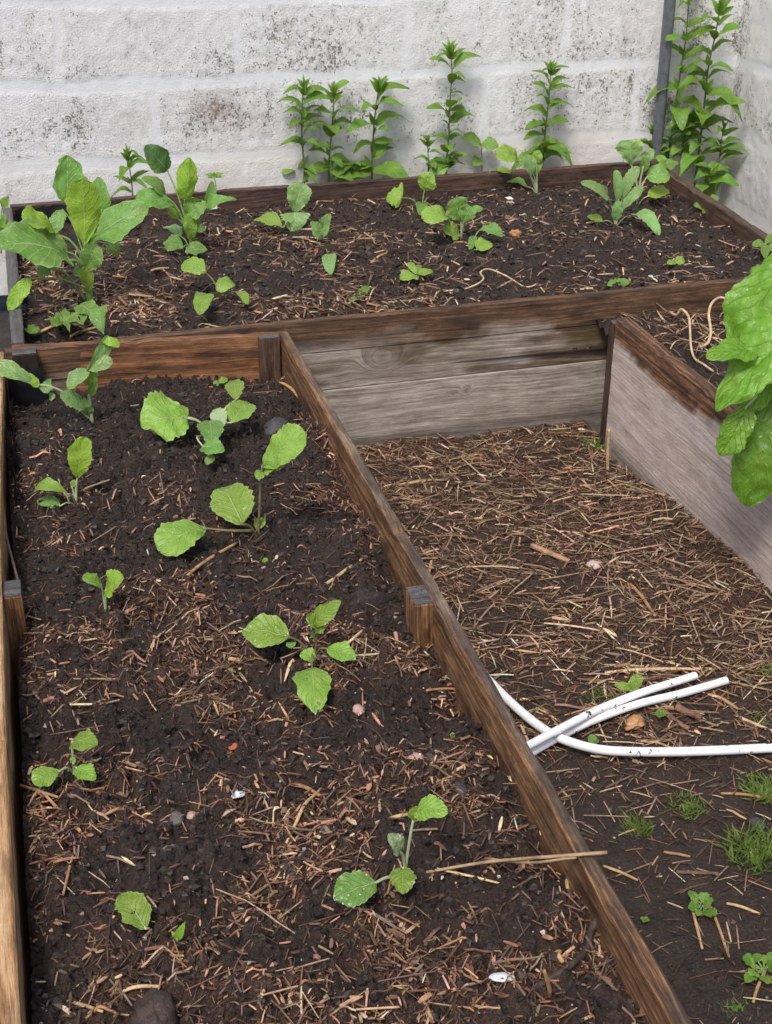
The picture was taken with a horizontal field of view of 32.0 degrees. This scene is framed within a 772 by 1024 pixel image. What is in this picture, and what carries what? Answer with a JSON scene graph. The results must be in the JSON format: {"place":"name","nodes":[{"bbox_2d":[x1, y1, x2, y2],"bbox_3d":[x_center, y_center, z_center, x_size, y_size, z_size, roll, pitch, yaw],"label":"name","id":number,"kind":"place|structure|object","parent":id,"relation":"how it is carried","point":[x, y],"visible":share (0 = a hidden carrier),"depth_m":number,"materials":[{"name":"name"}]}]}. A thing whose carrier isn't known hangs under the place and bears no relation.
{"place":"outdoors","nodes":[
{"label":"outdoors","id":0,"kind":"place"},
{"bbox_2d":[0,295,599,435],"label":"ground","id":1,"kind":"structure","parent":0,"point":[5,337],"depth_m":3.64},
{"bbox_2d":[0,197,11,252],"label":"weed plant","id":2,"kind":"object","parent":1,"relation":"on","point":[4,222],"visible":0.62,"depth_m":3.15,"materials":[{"name":"green plant"}]},
{"bbox_2d":[111,143,147,196],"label":"tall weed","id":3,"kind":"object","parent":1,"relation":"on","point":[131,162],"visible":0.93,"depth_m":3.52,"materials":[{"name":"green plant"}]},
{"bbox_2d":[277,74,331,182],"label":"tall weed","id":4,"kind":"object","parent":1,"relation":"on","point":[311,92],"visible":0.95,"depth_m":3.62,"materials":[{"name":"green plant"}]},
{"bbox_2d":[302,79,360,182],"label":"tall weed","id":5,"kind":"object","parent":1,"relation":"on","point":[333,129],"visible":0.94,"depth_m":3.67,"materials":[{"name":"green plant"}]},
{"bbox_2d":[0,331,692,1023],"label":"raised bed","id":6,"kind":"object","parent":1,"relation":"on","point":[430,615],"visible":0.44,"depth_m":1.67,"materials":[{"name":"brown wood"}]},
{"bbox_2d":[6,373,644,1023],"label":"soil","id":7,"kind":"structure","parent":6,"relation":"in","point":[258,951],"depth_m":1.53,"materials":[{"name":"brown soil"}]},
{"bbox_2d":[5,525,18,579],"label":"twig","id":8,"kind":"object","parent":7,"relation":"on","point":[11,556],"visible":0.78,"depth_m":1.92,"materials":[{"name":"brown wood"}]},
{"bbox_2d":[19,784,57,806],"bbox_3d":[-0.374,0.312,1.466,0.004,0.022,0.098,-24,36,-38],"label":"straw","id":9,"kind":"object","parent":7,"relation":"on","point":[49,799],"visible":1,"depth_m":1.47,"materials":[{"name":"beige plant"}]},
{"bbox_2d":[0,335,119,423],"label":"cabbage seedling","id":10,"kind":"object","parent":7,"relation":"on","point":[101,359],"visible":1,"depth_m":2.31,"materials":[{"name":"green plant"}]},
{"bbox_2d":[34,437,91,507],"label":"cabbage seedling","id":11,"kind":"object","parent":7,"relation":"on","point":[79,457],"visible":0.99,"depth_m":2.05,"materials":[{"name":"green plant"}]},
{"bbox_2d":[31,728,97,786],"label":"cabbage seedling","id":12,"kind":"object","parent":7,"relation":"on","point":[47,776],"visible":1,"depth_m":1.46,"materials":[{"name":"green plant"}]},
{"bbox_2d":[82,569,123,612],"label":"cabbage seedling","id":13,"kind":"object","parent":7,"relation":"on","point":[115,578],"visible":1,"depth_m":1.78,"materials":[{"name":"green plant"}]},
{"bbox_2d":[114,891,152,934],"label":"cabbage seedling","id":14,"kind":"object","parent":7,"relation":"on","point":[127,903],"visible":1,"depth_m":1.29,"materials":[{"name":"green plant"}]},
{"bbox_2d":[122,984,160,992],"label":"straw","id":15,"kind":"object","parent":7,"relation":"on","point":[133,987],"visible":1,"depth_m":1.23,"materials":[{"name":"beige plant"}]},
{"bbox_2d":[129,988,178,1023],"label":"stone","id":16,"kind":"object","parent":7,"relation":"on","point":[161,1011],"visible":1,"depth_m":1.19,"materials":[{"name":"grey stone"}]},
{"bbox_2d":[168,811,183,825],"bbox_3d":[-0.224,0.327,1.436,0.017,0.012,0.021,-7,28,-13],"label":"stone","id":17,"kind":"object","parent":7,"relation":"on","point":[175,817],"visible":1,"depth_m":1.43,"materials":[{"name":"grey stone"}]},
{"bbox_2d":[171,921,185,941],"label":"weed seedling","id":18,"kind":"object","parent":7,"relation":"on","point":[178,933],"visible":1,"depth_m":1.27,"materials":[{"name":"green plant"}]},
{"bbox_2d":[140,379,256,464],"bbox_3d":[-0.278,-0.158,2.262,0.190,0.083,0.226,24,36,37],"label":"cabbage seedling","id":19,"kind":"object","parent":7,"relation":"on","point":[163,416],"visible":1,"depth_m":2.25,"materials":[{"name":"green plant"}]},
{"bbox_2d":[187,541,237,575],"bbox_3d":[-0.248,0.066,1.921,0.008,0.025,0.144,11,29,20],"label":"straw","id":20,"kind":"object","parent":7,"relation":"on","point":[202,563],"visible":1,"depth_m":1.91,"materials":[{"name":"beige plant"}]},
{"bbox_2d":[154,423,306,555],"bbox_3d":[-0.219,-0.018,1.907,0.160,0.190,0.183,16,31,27],"label":"cabbage seedling","id":21,"kind":"object","parent":7,"relation":"on","point":[234,503],"visible":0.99,"depth_m":1.93,"materials":[{"name":"green plant"}]},
{"bbox_2d":[263,417,288,435],"bbox_3d":[-0.192,-0.144,2.349,0.056,0.042,0.053,-7,28,-13],"label":"stone","id":22,"kind":"object","parent":7,"relation":"on","point":[273,424],"visible":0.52,"depth_m":2.33,"materials":[{"name":"grey stone"}]},
{"bbox_2d":[242,600,355,714],"bbox_3d":[-0.091,0.171,1.646,0.108,0.092,0.190,-15,31,-27],"label":"cabbage seedling","id":23,"kind":"object","parent":7,"relation":"on","point":[261,630],"visible":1,"depth_m":1.67,"materials":[{"name":"green plant"}]},
{"bbox_2d":[28,381,572,1023],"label":"grit","id":24,"kind":"object","parent":7,"relation":"on","point":[280,779],"visible":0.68,"depth_m":1.48,"materials":[{"name":"stone"}]},
{"bbox_2d":[285,787,321,843],"bbox_3d":[-0.087,0.318,1.438,0.004,0.017,0.095,10,29,18],"label":"straw","id":25,"kind":"object","parent":7,"relation":"on","point":[309,799],"visible":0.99,"depth_m":1.43,"materials":[{"name":"beige plant"}]},
{"bbox_2d":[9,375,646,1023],"bbox_3d":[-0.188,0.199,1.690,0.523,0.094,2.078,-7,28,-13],"label":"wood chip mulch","id":26,"kind":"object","parent":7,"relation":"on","point":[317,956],"visible":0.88,"depth_m":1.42,"materials":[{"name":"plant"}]},
{"bbox_2d":[352,588,398,609],"bbox_3d":[-0.021,0.127,1.863,0.081,0.048,0.050,-7,28,-13],"label":"soil clod","id":27,"kind":"object","parent":7,"relation":"on","point":[363,597],"visible":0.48,"depth_m":1.84,"materials":[{"name":"brown soil"}]},
{"bbox_2d":[333,794,447,907],"bbox_3d":[0.001,0.332,1.291,0.112,0.118,0.038,-11,30,-20],"label":"cabbage seedling","id":28,"kind":"object","parent":7,"relation":"on","point":[354,888],"visible":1,"depth_m":1.29,"materials":[{"name":"green plant"}]},
{"bbox_2d":[437,868,514,887],"bbox_3d":[0.089,0.366,1.346,0.080,0.005,0.003,8,29,15],"label":"straw","id":29,"kind":"object","parent":7,"relation":"on","point":[468,875],"visible":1,"depth_m":1.35,"materials":[{"name":"beige plant"}]},
{"bbox_2d":[489,972,513,981],"bbox_3d":[0.106,0.424,1.230,0.023,0.004,0.011,0,28,-1],"label":"shell fragment","id":30,"kind":"object","parent":7,"relation":"on","point":[497,976],"visible":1,"depth_m":1.23,"materials":[{"name":"white"}]},
{"bbox_2d":[426,850,606,872],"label":"dry stalk","id":31,"kind":"object","parent":7,"relation":"on","point":[526,858],"visible":1,"depth_m":1.31,"materials":[{"name":"plant"}]},
{"bbox_2d":[484,857,576,863],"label":"dry stalk","id":32,"kind":"object","parent":7,"relation":"on","point":[541,861],"visible":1,"depth_m":1.31,"materials":[{"name":"plant"}]},
{"bbox_2d":[542,969,551,998],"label":"straw","id":33,"kind":"object","parent":7,"relation":"on","point":[548,985],"visible":1,"depth_m":1.20,"materials":[{"name":"brown plant"}]},
{"bbox_2d":[505,918,596,1009],"bbox_3d":[0.162,0.418,1.242,0.022,0.020,0.138,24,36,38],"label":"root","id":34,"kind":"object","parent":7,"relation":"on","point":[583,953],"visible":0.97,"depth_m":1.24,"materials":[{"name":"brown plant"}]},
{"bbox_2d":[335,160,367,179],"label":"tall weed","id":35,"kind":"object","parent":1,"relation":"on","point":[351,167],"visible":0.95,"depth_m":3.71,"materials":[{"name":"green plant"}]},
{"bbox_2d":[0,0,743,294],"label":"block wall","id":36,"kind":"structure","parent":1,"relation":"on","point":[92,87],"depth_m":3.65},
{"bbox_2d":[335,76,409,182],"bbox_3d":[-0.035,-0.939,3.732,0.235,0.524,0.137,-7,28,-13],"label":"tall weed","id":37,"kind":"object","parent":1,"relation":"on","point":[379,146],"visible":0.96,"depth_m":3.70,"materials":[{"name":"green plant"}]},
{"bbox_2d":[3,159,771,446],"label":"raised bed","id":38,"kind":"object","parent":1,"relation":"on","point":[381,378],"visible":0.31,"depth_m":2.83,"materials":[{"name":"brown wood"}]},
{"bbox_2d":[17,179,769,361],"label":"soil","id":39,"kind":"structure","parent":38,"relation":"in","point":[509,289],"depth_m":3.16,"materials":[{"name":"brown soil"}]},
{"bbox_2d":[47,308,83,331],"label":"weed plant","id":40,"kind":"object","parent":39,"relation":"on","point":[66,318],"visible":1,"depth_m":2.72,"materials":[{"name":"green plant"}]},
{"bbox_2d":[0,155,148,310],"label":"cabbage plant","id":41,"kind":"object","parent":39,"relation":"on","point":[34,237],"visible":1,"depth_m":2.76,"materials":[{"name":"green plant"}]},
{"bbox_2d":[73,299,106,334],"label":"cabbage seedling","id":42,"kind":"object","parent":39,"relation":"on","point":[93,311],"visible":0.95,"depth_m":2.64,"materials":[{"name":"green plant"}]},
{"bbox_2d":[135,144,236,255],"bbox_3d":[-0.462,-0.735,3.174,0.204,0.256,0.186,7,28,13],"label":"cabbage plant","id":43,"kind":"object","parent":39,"relation":"on","point":[158,160],"visible":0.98,"depth_m":3.17,"materials":[{"name":"green plant"}]},
{"bbox_2d":[181,256,248,314],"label":"cabbage seedling","id":44,"kind":"object","parent":39,"relation":"on","point":[201,300],"visible":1,"depth_m":2.85,"materials":[{"name":"green plant"}]},
{"bbox_2d":[254,182,311,231],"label":"cabbage seedling","id":45,"kind":"object","parent":39,"relation":"on","point":[299,194],"visible":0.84,"depth_m":3.38,"materials":[{"name":"green plant"}]},
{"bbox_2d":[310,213,330,242],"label":"cabbage seedling","id":46,"kind":"object","parent":39,"relation":"on","point":[320,229],"visible":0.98,"depth_m":3.24,"materials":[{"name":"green plant"}]},
{"bbox_2d":[322,248,335,274],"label":"cabbage seedling","id":47,"kind":"object","parent":39,"relation":"on","point":[329,261],"visible":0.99,"depth_m":3.02,"materials":[{"name":"green plant"}]},
{"bbox_2d":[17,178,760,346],"bbox_3d":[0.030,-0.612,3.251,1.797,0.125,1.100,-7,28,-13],"label":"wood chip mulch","id":48,"kind":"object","parent":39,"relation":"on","point":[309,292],"visible":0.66,"depth_m":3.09,"materials":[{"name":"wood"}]},
{"bbox_2d":[27,191,758,330],"bbox_3d":[0.029,-0.610,3.252,1.793,0.108,1.095,-7,28,-13],"label":"grit","id":49,"kind":"object","parent":39,"relation":"on","point":[398,258],"visible":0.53,"depth_m":3.15,"materials":[{"name":"stone"}]},
{"bbox_2d":[386,171,435,214],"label":"cabbage seedling","id":50,"kind":"object","parent":39,"relation":"on","point":[426,180],"visible":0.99,"depth_m":3.58,"materials":[{"name":"green plant"}]},
{"bbox_2d":[400,262,432,280],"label":"cabbage seedling","id":51,"kind":"object","parent":39,"relation":"on","point":[417,270],"visible":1,"depth_m":2.99,"materials":[{"name":"green plant"}]},
{"bbox_2d":[421,197,482,240],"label":"cabbage seedling","id":52,"kind":"object","parent":39,"relation":"on","point":[460,209],"visible":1,"depth_m":3.26,"materials":[{"name":"green plant"}]},
{"bbox_2d":[468,222,502,253],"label":"cabbage seedling","id":53,"kind":"object","parent":39,"relation":"on","point":[481,243],"visible":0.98,"depth_m":3.21,"materials":[{"name":"green plant"}]},
{"bbox_2d":[444,268,535,291],"bbox_3d":[0.225,-0.517,2.993,0.211,0.037,0.074,-7,28,-13],"label":"dry root","id":54,"kind":"object","parent":39,"relation":"on","point":[482,280],"visible":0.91,"depth_m":2.99,"materials":[{"name":"beige plant"}]},
{"bbox_2d":[495,144,542,192],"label":"cabbage seedling","id":55,"kind":"object","parent":39,"relation":"on","point":[533,163],"visible":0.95,"depth_m":3.71,"materials":[{"name":"green plant"}]},
{"bbox_2d":[607,278,629,286],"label":"weed seedling","id":56,"kind":"object","parent":39,"relation":"on","point":[624,282],"visible":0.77,"depth_m":3.00,"materials":[{"name":"green plant"}]},
{"bbox_2d":[581,166,660,234],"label":"cabbage seedling","id":57,"kind":"object","parent":39,"relation":"on","point":[623,186],"visible":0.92,"depth_m":3.38,"materials":[{"name":"green plant"}]},
{"bbox_2d":[615,139,669,204],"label":"cabbage seedling","id":58,"kind":"object","parent":39,"relation":"on","point":[629,150],"visible":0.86,"depth_m":3.57,"materials":[{"name":"green plant"}]},
{"bbox_2d":[656,155,677,169],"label":"weed seedling","id":59,"kind":"object","parent":39,"relation":"on","point":[665,162],"visible":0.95,"depth_m":3.83,"materials":[{"name":"green plant"}]},
{"bbox_2d":[752,234,771,257],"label":"weed seedling","id":60,"kind":"object","parent":39,"relation":"on","point":[766,249],"visible":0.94,"depth_m":3.15,"materials":[{"name":"green plant"}]},
{"bbox_2d":[413,134,441,170],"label":"tall weed","id":61,"kind":"object","parent":1,"relation":"on","point":[429,143],"visible":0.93,"depth_m":3.74,"materials":[{"name":"green plant"}]},
{"bbox_2d":[430,151,464,174],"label":"tall weed","id":62,"kind":"object","parent":1,"relation":"on","point":[449,161],"visible":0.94,"depth_m":3.77,"materials":[{"name":"green plant"}]},
{"bbox_2d":[426,38,480,174],"bbox_3d":[0.190,-1.001,3.754,0.159,0.615,0.095,-7,28,-13],"label":"tall weed","id":63,"kind":"object","parent":1,"relation":"on","point":[460,112],"visible":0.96,"depth_m":3.71,"materials":[{"name":"green plant"}]},
{"bbox_2d":[462,132,498,171],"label":"weed seedling","id":64,"kind":"object","parent":1,"relation":"on","point":[489,143],"visible":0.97,"depth_m":3.81,"materials":[{"name":"green plant"}]},
{"bbox_2d":[511,60,572,169],"bbox_3d":[0.444,-1.003,3.837,0.178,0.546,0.079,-7,28,-13],"label":"tall weed","id":65,"kind":"object","parent":1,"relation":"on","point":[556,147],"visible":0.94,"depth_m":3.81,"materials":[{"name":"green plant"}]},
{"bbox_2d":[639,122,672,159],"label":"tall weed","id":66,"kind":"object","parent":1,"relation":"on","point":[649,143],"visible":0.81,"depth_m":3.93,"materials":[{"name":"green plant"}]},
{"bbox_2d":[651,0,675,161],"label":"garden pole","id":67,"kind":"object","parent":1,"relation":"on","point":[663,73],"visible":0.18,"depth_m":3.83,"materials":[{"name":"metal"}]},
{"bbox_2d":[637,0,715,160],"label":"tall weed","id":68,"kind":"object","parent":1,"relation":"on","point":[681,115],"visible":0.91,"depth_m":3.84,"materials":[{"name":"green plant"}]},
{"bbox_2d":[599,317,771,591],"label":"raised bed","id":69,"kind":"object","parent":1,"relation":"on","point":[662,419],"visible":0.69,"depth_m":2.49,"materials":[{"name":"grey wood"}]},
{"bbox_2d":[597,309,739,405],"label":"soil","id":70,"kind":"structure","parent":69,"relation":"in","point":[705,372],"depth_m":2.74,"materials":[{"name":"brown soil"}]},
{"bbox_2d":[602,302,726,385],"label":"straw mulch","id":71,"kind":"object","parent":70,"relation":"on","point":[670,327],"visible":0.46,"depth_m":2.77,"materials":[{"name":"brown plant"}]},
{"bbox_2d":[669,308,713,371],"bbox_3d":[0.611,-0.358,2.717,0.031,0.044,0.303,-1,28,-2],"label":"dry root","id":72,"kind":"object","parent":70,"relation":"on","point":[690,334],"visible":1,"depth_m":2.69,"materials":[{"name":"beige plant"}]},
{"bbox_2d":[696,296,724,349],"bbox_3d":[0.684,-0.398,2.770,0.056,0.054,0.280,16,32,28],"label":"dry root","id":73,"kind":"object","parent":70,"relation":"on","point":[709,322],"visible":0.67,"depth_m":2.71,"materials":[{"name":"beige plant"}]},
{"bbox_2d":[705,253,771,506],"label":"leafy plant","id":74,"kind":"object","parent":70,"relation":"on","point":[744,349],"visible":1,"depth_m":2.04,"materials":[{"name":"green plant"}]},
{"bbox_2d":[665,108,711,170],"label":"tall weed","id":75,"kind":"object","parent":1,"relation":"on","point":[694,132],"visible":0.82,"depth_m":3.91,"materials":[{"name":"green plant"}]},
{"bbox_2d":[669,0,744,195],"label":"tall weed","id":76,"kind":"object","parent":1,"relation":"on","point":[726,97],"visible":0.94,"depth_m":3.84,"materials":[{"name":"green plant"}]},
{"bbox_2d":[694,161,738,194],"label":"tall weed","id":77,"kind":"object","parent":1,"relation":"on","point":[713,168],"visible":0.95,"depth_m":3.84,"materials":[{"name":"green plant"}]},
{"bbox_2d":[710,119,747,194],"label":"tall weed","id":78,"kind":"object","parent":1,"relation":"on","point":[729,153],"visible":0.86,"depth_m":3.92,"materials":[{"name":"green plant"}]},
{"bbox_2d":[720,0,771,233],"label":"block wall","id":79,"kind":"structure","parent":1,"relation":"on","point":[749,198],"depth_m":3.87,"materials":[{"name":"white concrete"}]},
{"bbox_2d":[362,419,771,1023],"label":"path","id":80,"kind":"structure","parent":0,"point":[618,855],"depth_m":1.97,"materials":[{"name":"brown soil"}]},
{"bbox_2d":[530,543,570,563],"bbox_3d":[0.289,0.073,2.368,0.081,0.010,0.012,23,35,36],"label":"stick","id":81,"kind":"object","parent":80,"relation":"on","point":[541,549],"visible":1,"depth_m":2.36,"materials":[{"name":"brown wood"}]},
{"bbox_2d":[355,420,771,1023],"bbox_3d":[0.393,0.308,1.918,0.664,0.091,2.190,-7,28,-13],"label":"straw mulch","id":82,"kind":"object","parent":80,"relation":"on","point":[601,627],"visible":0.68,"depth_m":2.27,"materials":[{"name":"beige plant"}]},
{"bbox_2d":[579,431,604,450],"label":"grass tuft","id":83,"kind":"object","parent":80,"relation":"on","point":[597,444],"visible":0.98,"depth_m":2.82,"materials":[{"name":"green plant"}]},
{"bbox_2d":[606,428,609,471],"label":"straw","id":84,"kind":"object","parent":80,"relation":"on","point":[607,449],"visible":1,"depth_m":2.69,"materials":[{"name":"beige plant"}]},
{"bbox_2d":[527,672,697,748],"bbox_3d":[0.315,0.282,1.921,0.357,0.028,0.026,-18,33,-31],"label":"plastic pipe","id":85,"kind":"object","parent":80,"relation":"on","point":[534,742],"visible":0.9,"depth_m":1.93,"materials":[{"name":"white plastic"}]},
{"bbox_2d":[614,673,642,692],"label":"weed seedling","id":86,"kind":"object","parent":80,"relation":"on","point":[635,681],"visible":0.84,"depth_m":1.99,"materials":[{"name":"green plant"}]},
{"bbox_2d":[531,676,728,754],"bbox_3d":[0.337,0.292,1.927,0.382,0.017,0.035,-15,31,-27],"label":"plastic pipe","id":87,"kind":"object","parent":80,"relation":"on","point":[648,701],"visible":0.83,"depth_m":1.94,"materials":[{"name":"white plastic"}]},
{"bbox_2d":[490,676,771,756],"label":"plastic pipe","id":88,"kind":"object","parent":80,"relation":"on","point":[517,708],"visible":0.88,"depth_m":1.85,"materials":[{"name":"white plastic"}]},
{"bbox_2d":[624,714,644,730],"bbox_3d":[0.355,0.303,1.921,0.028,0.022,0.040,8,29,15],"label":"wood chip","id":89,"kind":"object","parent":80,"relation":"on","point":[635,721],"visible":1,"depth_m":1.91,"materials":[{"name":"beige wood"}]},
{"bbox_2d":[616,807,654,838],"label":"grass tuft","id":90,"kind":"object","parent":80,"relation":"on","point":[637,825],"visible":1,"depth_m":1.74,"materials":[{"name":"green plant"}]},
{"bbox_2d":[629,583,655,615],"bbox_3d":[0.425,0.144,2.227,0.007,0.010,0.101,-7,28,-13],"label":"straw","id":91,"kind":"object","parent":80,"relation":"on","point":[638,592],"visible":1,"depth_m":2.23,"materials":[{"name":"beige plant"}]},
{"bbox_2d":[604,667,711,673],"bbox_3d":[0.418,0.241,2.052,0.173,0.006,0.009,-2,28,-4],"label":"straw","id":92,"kind":"object","parent":80,"relation":"on","point":[656,669],"visible":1,"depth_m":2.05,"materials":[{"name":"beige plant"}]},
{"bbox_2d":[662,708,689,730],"bbox_3d":[0.416,0.298,1.932,0.010,0.009,0.051,-17,32,-30],"label":"bark stick","id":93,"kind":"object","parent":80,"relation":"on","point":[681,725],"visible":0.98,"depth_m":1.93,"materials":[{"name":"brown wood"}]},
{"bbox_2d":[661,789,712,821],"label":"grass tuft","id":94,"kind":"object","parent":80,"relation":"on","point":[688,805],"visible":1,"depth_m":1.77,"materials":[{"name":"green plant"}]},
{"bbox_2d":[674,703,702,719],"bbox_3d":[0.436,0.288,1.940,0.044,0.013,0.013,19,33,31],"label":"bark stick","id":95,"kind":"object","parent":80,"relation":"on","point":[680,709],"visible":1,"depth_m":1.94,"materials":[{"name":"brown wood"}]},
{"bbox_2d":[690,900,702,949],"bbox_3d":[0.365,0.484,1.582,0.005,0.004,0.077,1,28,2],"label":"straw","id":96,"kind":"object","parent":80,"relation":"on","point":[696,927],"visible":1,"depth_m":1.57,"materials":[{"name":"beige plant"}]},
{"bbox_2d":[688,891,716,917],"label":"weed plant","id":97,"kind":"object","parent":80,"relation":"on","point":[705,899],"visible":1,"depth_m":1.60,"materials":[{"name":"green plant"}]},
{"bbox_2d":[710,906,729,957],"bbox_3d":[0.391,0.490,1.577,0.004,0.005,0.080,-1,28,-3],"label":"straw","id":98,"kind":"object","parent":80,"relation":"on","point":[720,932],"visible":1,"depth_m":1.57,"materials":[{"name":"beige plant"}]},
{"bbox_2d":[718,991,748,1017],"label":"grass tuft","id":99,"kind":"object","parent":80,"relation":"on","point":[736,1007],"visible":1,"depth_m":1.48,"materials":[{"name":"green plant"}]},
{"bbox_2d":[704,813,771,875],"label":"grass tuft","id":100,"kind":"object","parent":80,"relation":"on","point":[757,858],"visible":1,"depth_m":1.69,"materials":[{"name":"green plant"}]},
{"bbox_2d":[721,792,771,799],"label":"straw","id":101,"kind":"object","parent":80,"relation":"on","point":[740,794],"visible":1,"depth_m":1.79,"materials":[{"name":"beige plant"}]},
{"bbox_2d":[735,769,771,805],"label":"grass tuft","id":102,"kind":"object","parent":80,"relation":"on","point":[766,789],"visible":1,"depth_m":1.79,"materials":[{"name":"green plant"}]},
{"bbox_2d":[743,952,771,983],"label":"weed plant","id":103,"kind":"object","parent":80,"relation":"on","point":[750,959],"visible":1,"depth_m":1.52,"materials":[{"name":"green plant"}]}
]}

